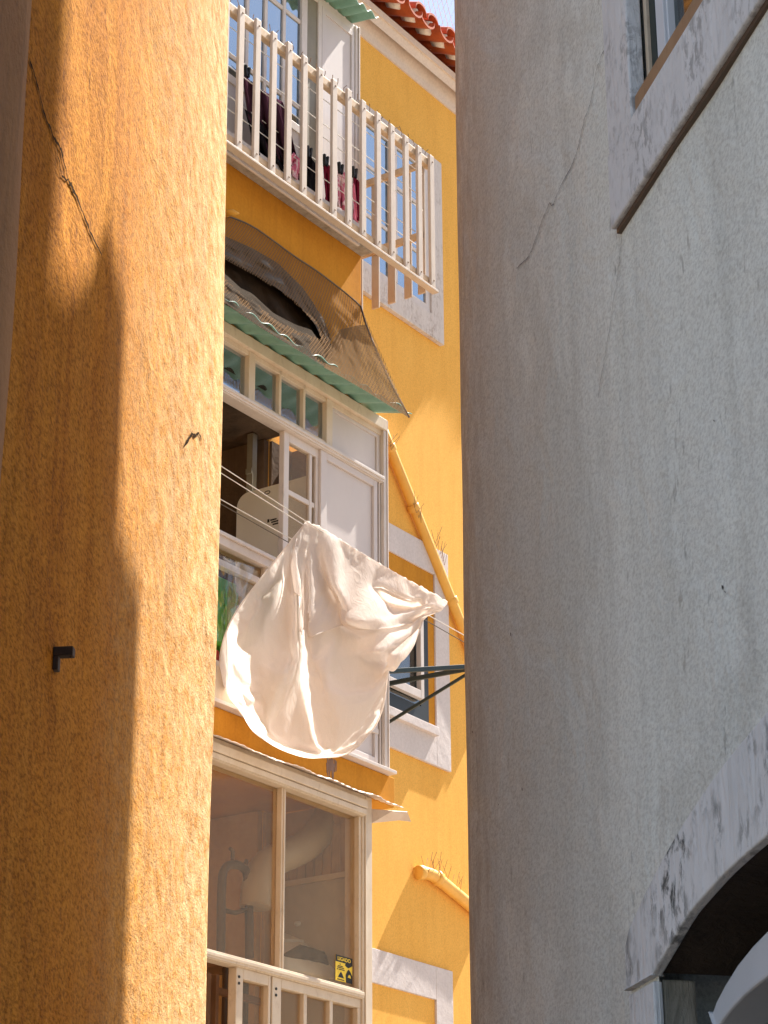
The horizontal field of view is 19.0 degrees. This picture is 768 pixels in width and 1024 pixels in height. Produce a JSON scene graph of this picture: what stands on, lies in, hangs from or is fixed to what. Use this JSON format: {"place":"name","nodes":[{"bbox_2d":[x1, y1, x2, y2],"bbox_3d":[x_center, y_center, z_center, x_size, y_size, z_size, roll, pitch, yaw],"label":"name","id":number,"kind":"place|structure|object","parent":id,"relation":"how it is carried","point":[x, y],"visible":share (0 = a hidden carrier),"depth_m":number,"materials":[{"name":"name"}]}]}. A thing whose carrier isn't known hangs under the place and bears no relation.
{"place":"outdoors","nodes":[
{"label":"outdoors","id":0,"kind":"place"},
{"bbox_2d":[0,0,228,1023],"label":"ochre house","id":1,"kind":"structure","parent":0,"point":[110,483],"depth_m":5.44,"materials":[{"name":"paint"}]},
{"bbox_2d":[52,646,74,671],"bbox_3d":[-0.665,0.305,4.759,0.042,0.052,0.024,-2,-22,5],"label":"wall hook","id":2,"kind":"object","parent":1,"relation":"attached to","point":[61,652],"depth_m":4.75,"materials":[{"name":"metal"}]},
{"bbox_2d":[409,0,454,30],"label":"sky","id":3,"kind":"structure","parent":0,"point":[451,9],"materials":[{"name":"white"}]},
{"bbox_2d":[454,0,767,1023],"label":"grey house","id":4,"kind":"structure","parent":0,"point":[612,210],"depth_m":3.60,"materials":[{"name":"paint"}]},
{"bbox_2d":[602,0,767,233],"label":"window","id":5,"kind":"structure","parent":4,"relation":"in","point":[690,46],"depth_m":3.55,"materials":[{"name":"grey stone"}]},
{"bbox_2d":[624,712,767,1023],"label":"doorway","id":6,"kind":"structure","parent":4,"relation":"in","point":[704,909],"depth_m":3.11,"materials":[{"name":"stone"}]},
{"label":"street","id":7,"kind":"structure","parent":0,"visible":0},
{"bbox_2d":[0,0,31,477],"bbox_3d":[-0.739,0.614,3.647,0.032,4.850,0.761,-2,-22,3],"label":"weathered house","id":8,"kind":"structure","parent":7,"relation":"on","point":[15,16],"depth_m":4.42,"materials":[{"name":"brown paint"}]},
{"bbox_2d":[206,0,470,1023],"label":"yellow house","id":9,"kind":"structure","parent":7,"relation":"on","point":[376,900],"depth_m":12.80,"materials":[{"name":"paint"}]},
{"bbox_2d":[216,650,218,660],"bbox_3d":[-0.954,0.690,11.197,0.200,0.060,0.240,-15,-26,31],"label":"storage box","id":10,"kind":"object","parent":9,"relation":"in","point":[217,654],"visible":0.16,"depth_m":11.22,"materials":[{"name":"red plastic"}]},
{"bbox_2d":[216,576,238,654],"bbox_3d":[-0.907,0.493,11.359,0.195,0.365,0.359,-15,-26,31],"label":"storage box","id":11,"kind":"object","parent":10,"relation":"on","point":[228,595],"visible":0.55,"depth_m":11.39,"materials":[{"name":"green plastic"}]},
{"bbox_2d":[207,847,253,1023],"bbox_3d":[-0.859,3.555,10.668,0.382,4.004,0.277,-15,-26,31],"label":"kitchen chair","id":12,"kind":"object","parent":9,"relation":"on","point":[222,909],"visible":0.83,"depth_m":11.15,"materials":[{"name":"brown wood"}]},
{"bbox_2d":[221,473,302,524],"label":"clothesline","id":13,"kind":"object","parent":9,"relation":"attached to","point":[261,498],"visible":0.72,"depth_m":11.32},
{"bbox_2d":[235,476,305,609],"bbox_3d":[-0.501,0.234,12.302,0.564,0.756,0.244,-15,-26,31],"label":"water boiler","id":14,"kind":"object","parent":9,"relation":"in","point":[250,532],"visible":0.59,"depth_m":12.31,"materials":[{"name":"white metal"}]},
{"bbox_2d":[221,466,323,532],"bbox_3d":[-0.621,-0.109,11.270,1.061,0.262,0.005,20,-30,-40],"label":"clothesline","id":15,"kind":"object","parent":9,"relation":"attached to","point":[271,498],"visible":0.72,"depth_m":11.32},
{"bbox_2d":[219,521,447,757],"bbox_3d":[-0.170,0.636,11.315,1.367,1.233,0.395,13,-26,-29],"label":"bed sheet","id":16,"kind":"object","parent":15,"relation":"hanging from","point":[322,631],"visible":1,"depth_m":11.16,"materials":[{"name":"white fabric"}]},
{"bbox_2d":[224,237,330,365],"bbox_3d":[-0.577,-1.111,11.968,0.192,0.588,1.304,-15,-26,31],"label":"tarpaulin","id":17,"kind":"object","parent":9,"relation":"on","point":[275,300],"visible":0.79,"depth_m":12.01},
{"bbox_2d":[239,808,333,911],"bbox_3d":[-0.431,1.680,11.772,0.163,0.855,0.896,-15,-26,31],"label":"flue duct","id":18,"kind":"object","parent":9,"relation":"attached to","point":[310,840],"visible":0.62,"depth_m":11.54,"materials":[{"name":"beige metal"}]},
{"bbox_2d":[284,921,340,981],"bbox_3d":[-0.352,2.222,11.851,0.448,0.574,1.324,2,-22,-4],"label":"worktop","id":19,"kind":"object","parent":9,"relation":"in","point":[314,969],"visible":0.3,"depth_m":11.45,"materials":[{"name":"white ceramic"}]},
{"bbox_2d":[284,945,328,964],"bbox_3d":[-0.392,2.252,11.536,0.095,0.132,0.404,-15,-26,31],"label":"dish cloth","id":20,"kind":"object","parent":19,"relation":"on","point":[303,952],"visible":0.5,"depth_m":11.49,"materials":[{"name":"grey fabric"}]},
{"bbox_2d":[224,216,409,417],"bbox_3d":[-0.452,-1.104,12.101,0.252,0.778,1.777,-15,-26,31],"label":"shade net","id":21,"kind":"object","parent":9,"relation":"on","point":[306,347],"visible":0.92,"depth_m":12.22,"materials":[{"name":"brown fabric"}]},
{"bbox_2d":[227,108,415,244],"bbox_3d":[-0.586,-1.978,12.247,0.005,0.017,2.855,-15,-26,31],"label":"clothesline","id":22,"kind":"object","parent":9,"relation":"attached to","point":[323,178],"visible":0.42,"depth_m":12.60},
{"bbox_2d":[245,110,283,171],"bbox_3d":[-0.615,-1.952,12.229,0.062,0.242,0.439,-15,-27,32],"label":"shirt","id":23,"kind":"object","parent":22,"relation":"hanging from","point":[263,150],"visible":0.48,"depth_m":12.17,"materials":[{"name":"black fabric"}]},
{"bbox_2d":[283,152,299,179],"bbox_3d":[-0.493,-1.869,12.355,0.046,0.174,0.184,-12,-25,26],"label":"shirt","id":24,"kind":"object","parent":22,"relation":"hanging from","point":[295,169],"visible":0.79,"depth_m":12.37,"materials":[{"name":"pink fabric"}]},
{"bbox_2d":[228,95,415,231],"bbox_3d":[-0.620,-2.083,12.314,0.005,0.017,2.855,-15,-26,31],"label":"clothesline","id":25,"kind":"object","parent":9,"relation":"attached to","point":[337,175],"visible":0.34,"depth_m":12.80,"materials":[{"name":"white plastic"}]},
{"bbox_2d":[298,157,315,191],"bbox_3d":[-0.417,-1.849,12.517,0.047,0.239,0.224,-12,-25,27],"label":"shirt","id":26,"kind":"object","parent":25,"relation":"hanging from","point":[311,164],"visible":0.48,"depth_m":12.54,"materials":[{"name":"black fabric"}]},
{"bbox_2d":[307,145,312,158],"bbox_3d":[-0.410,-1.970,12.554,0.018,0.065,0.044,-15,-26,31],"label":"clothes peg","id":27,"kind":"object","parent":25,"relation":"attached to","point":[309,152],"visible":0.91,"depth_m":12.54,"materials":[{"name":"black plastic"}]},
{"bbox_2d":[323,154,328,166],"bbox_3d":[-0.322,-1.944,12.684,0.018,0.065,0.044,-15,-26,31],"label":"clothes peg","id":28,"kind":"object","parent":25,"relation":"attached to","point":[325,160],"visible":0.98,"depth_m":12.67,"materials":[{"name":"black plastic"}]},
{"bbox_2d":[323,165,329,201],"bbox_3d":[-0.302,-1.804,12.680,0.036,0.270,0.142,-9,-24,20],"label":"shirt","id":29,"kind":"object","parent":25,"relation":"hanging from","point":[326,171],"visible":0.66,"depth_m":12.66,"materials":[{"name":"red fabric"}]},
{"bbox_2d":[337,161,343,174],"bbox_3d":[-0.243,-1.918,12.800,0.018,0.065,0.044,-15,-26,31],"label":"clothes peg","id":30,"kind":"object","parent":25,"relation":"attached to","point":[340,166],"visible":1,"depth_m":12.79,"materials":[{"name":"black plastic"}]},
{"bbox_2d":[337,169,344,210],"bbox_3d":[-0.229,-1.790,12.792,0.038,0.261,0.142,-10,-24,22],"label":"shirt","id":31,"kind":"object","parent":25,"relation":"hanging from","point":[341,195],"visible":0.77,"depth_m":12.77,"materials":[{"name":"pink fabric"}]},
{"bbox_2d":[352,166,357,178],"bbox_3d":[-0.167,-1.912,12.919,0.018,0.065,0.044,-15,-26,31],"label":"clothes peg","id":32,"kind":"object","parent":25,"relation":"attached to","point":[354,172],"visible":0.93,"depth_m":12.91,"materials":[{"name":"black plastic"}]},
{"bbox_2d":[353,177,358,222],"bbox_3d":[-0.151,-1.756,12.891,0.032,0.318,0.131,-7,-23,16],"label":"shirt","id":33,"kind":"object","parent":25,"relation":"hanging from","point":[356,199],"visible":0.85,"depth_m":12.86,"materials":[{"name":"red fabric"}]},
{"bbox_2d":[229,52,415,192],"bbox_3d":[-0.604,-2.314,12.397,0.005,0.017,2.855,-15,-26,31],"label":"clothesline","id":34,"kind":"object","parent":9,"relation":"attached to","point":[324,124],"visible":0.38,"depth_m":12.76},
{"bbox_2d":[244,64,250,78],"bbox_3d":[-0.729,-2.344,12.202,0.018,0.065,0.044,-15,-26,31],"label":"clothes peg","id":35,"kind":"object","parent":34,"relation":"attached to","point":[247,71],"visible":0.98,"depth_m":12.19,"materials":[{"name":"black plastic"}]},
{"bbox_2d":[243,77,296,165],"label":"trousers","id":36,"kind":"object","parent":34,"relation":"hanging from","point":[264,104],"visible":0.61,"depth_m":12.32,"materials":[{"name":"fabric"}]},
{"bbox_2d":[228,65,422,210],"bbox_3d":[-0.575,-2.208,12.332,0.005,0.017,2.855,-15,-26,31],"label":"clothesline","id":37,"kind":"object","parent":9,"relation":"attached to","point":[323,137],"visible":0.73,"depth_m":12.59,"materials":[{"name":"white plastic"}]},
{"bbox_2d":[229,26,422,174],"bbox_3d":[-0.576,-2.435,12.426,0.005,0.017,2.855,-15,-26,31],"label":"clothesline","id":38,"kind":"object","parent":9,"relation":"attached to","point":[315,93],"visible":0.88,"depth_m":12.68,"materials":[{"name":"white plastic"}]},
{"bbox_2d":[220,503,463,641],"bbox_3d":[-0.293,0.268,11.755,0.005,0.323,3.629,-17,-28,35],"label":"clothesline","id":39,"kind":"object","parent":9,"relation":"attached to","point":[288,542],"visible":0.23,"depth_m":11.46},
{"bbox_2d":[220,499,463,634],"bbox_3d":[-0.290,0.239,11.713,0.005,0.290,3.608,-17,-28,35],"label":"clothesline","id":40,"kind":"object","parent":9,"relation":"attached to","point":[291,538],"visible":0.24,"depth_m":11.41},
{"bbox_2d":[335,954,351,983],"bbox_3d":[-0.199,2.274,11.395,0.002,0.127,0.144,-15,-26,31],"label":"warning sticker","id":41,"kind":"object","parent":9,"relation":"attached to","point":[343,968],"visible":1,"depth_m":11.39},
{"bbox_2d":[363,105,443,345],"bbox_3d":[-0.002,-1.906,14.541,0.035,1.353,1.335,-15,-26,31],"label":"window","id":42,"kind":"structure","parent":9,"relation":"in","point":[424,313],"depth_m":14.69,"materials":[{"name":"stone"}]},
{"bbox_2d":[372,948,452,1023],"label":"window","id":43,"kind":"structure","parent":9,"relation":"in","point":[404,990],"depth_m":12.85,"materials":[{"name":"white paint"}]},
{"bbox_2d":[413,492,422,515],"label":"bird spikes","id":44,"kind":"object","parent":9,"relation":"attached to","point":[414,504],"visible":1,"depth_m":13.97,"materials":[{"name":"yellow metal"}]},
{"bbox_2d":[388,522,450,771],"bbox_3d":[-0.017,0.677,13.421,0.050,1.397,1.505,-15,-26,31],"label":"window","id":45,"kind":"structure","parent":9,"relation":"in","point":[423,734],"depth_m":13.74,"materials":[{"name":"white paint"}]},
{"bbox_2d":[389,664,464,723],"bbox_3d":[0.254,0.950,12.838,0.559,0.290,0.848,0,-22,0],"label":"clothes bracket","id":46,"kind":"object","parent":9,"relation":"attached to","point":[444,670],"visible":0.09,"depth_m":13.09,"materials":[{"name":"black metal"}]},
{"bbox_2d":[418,0,453,29],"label":"bird netting","id":47,"kind":"object","parent":9,"relation":"on","point":[441,12],"visible":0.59,"depth_m":15.74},
{"bbox_2d":[431,528,446,564],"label":"bird spikes","id":48,"kind":"object","parent":9,"relation":"attached to","point":[441,546],"visible":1,"depth_m":14.11,"materials":[{"name":"metal"}]},
{"bbox_2d":[421,852,462,886],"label":"bird spikes","id":49,"kind":"object","parent":9,"relation":"attached to","point":[440,866],"visible":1,"depth_m":13.27,"materials":[{"name":"metal"}]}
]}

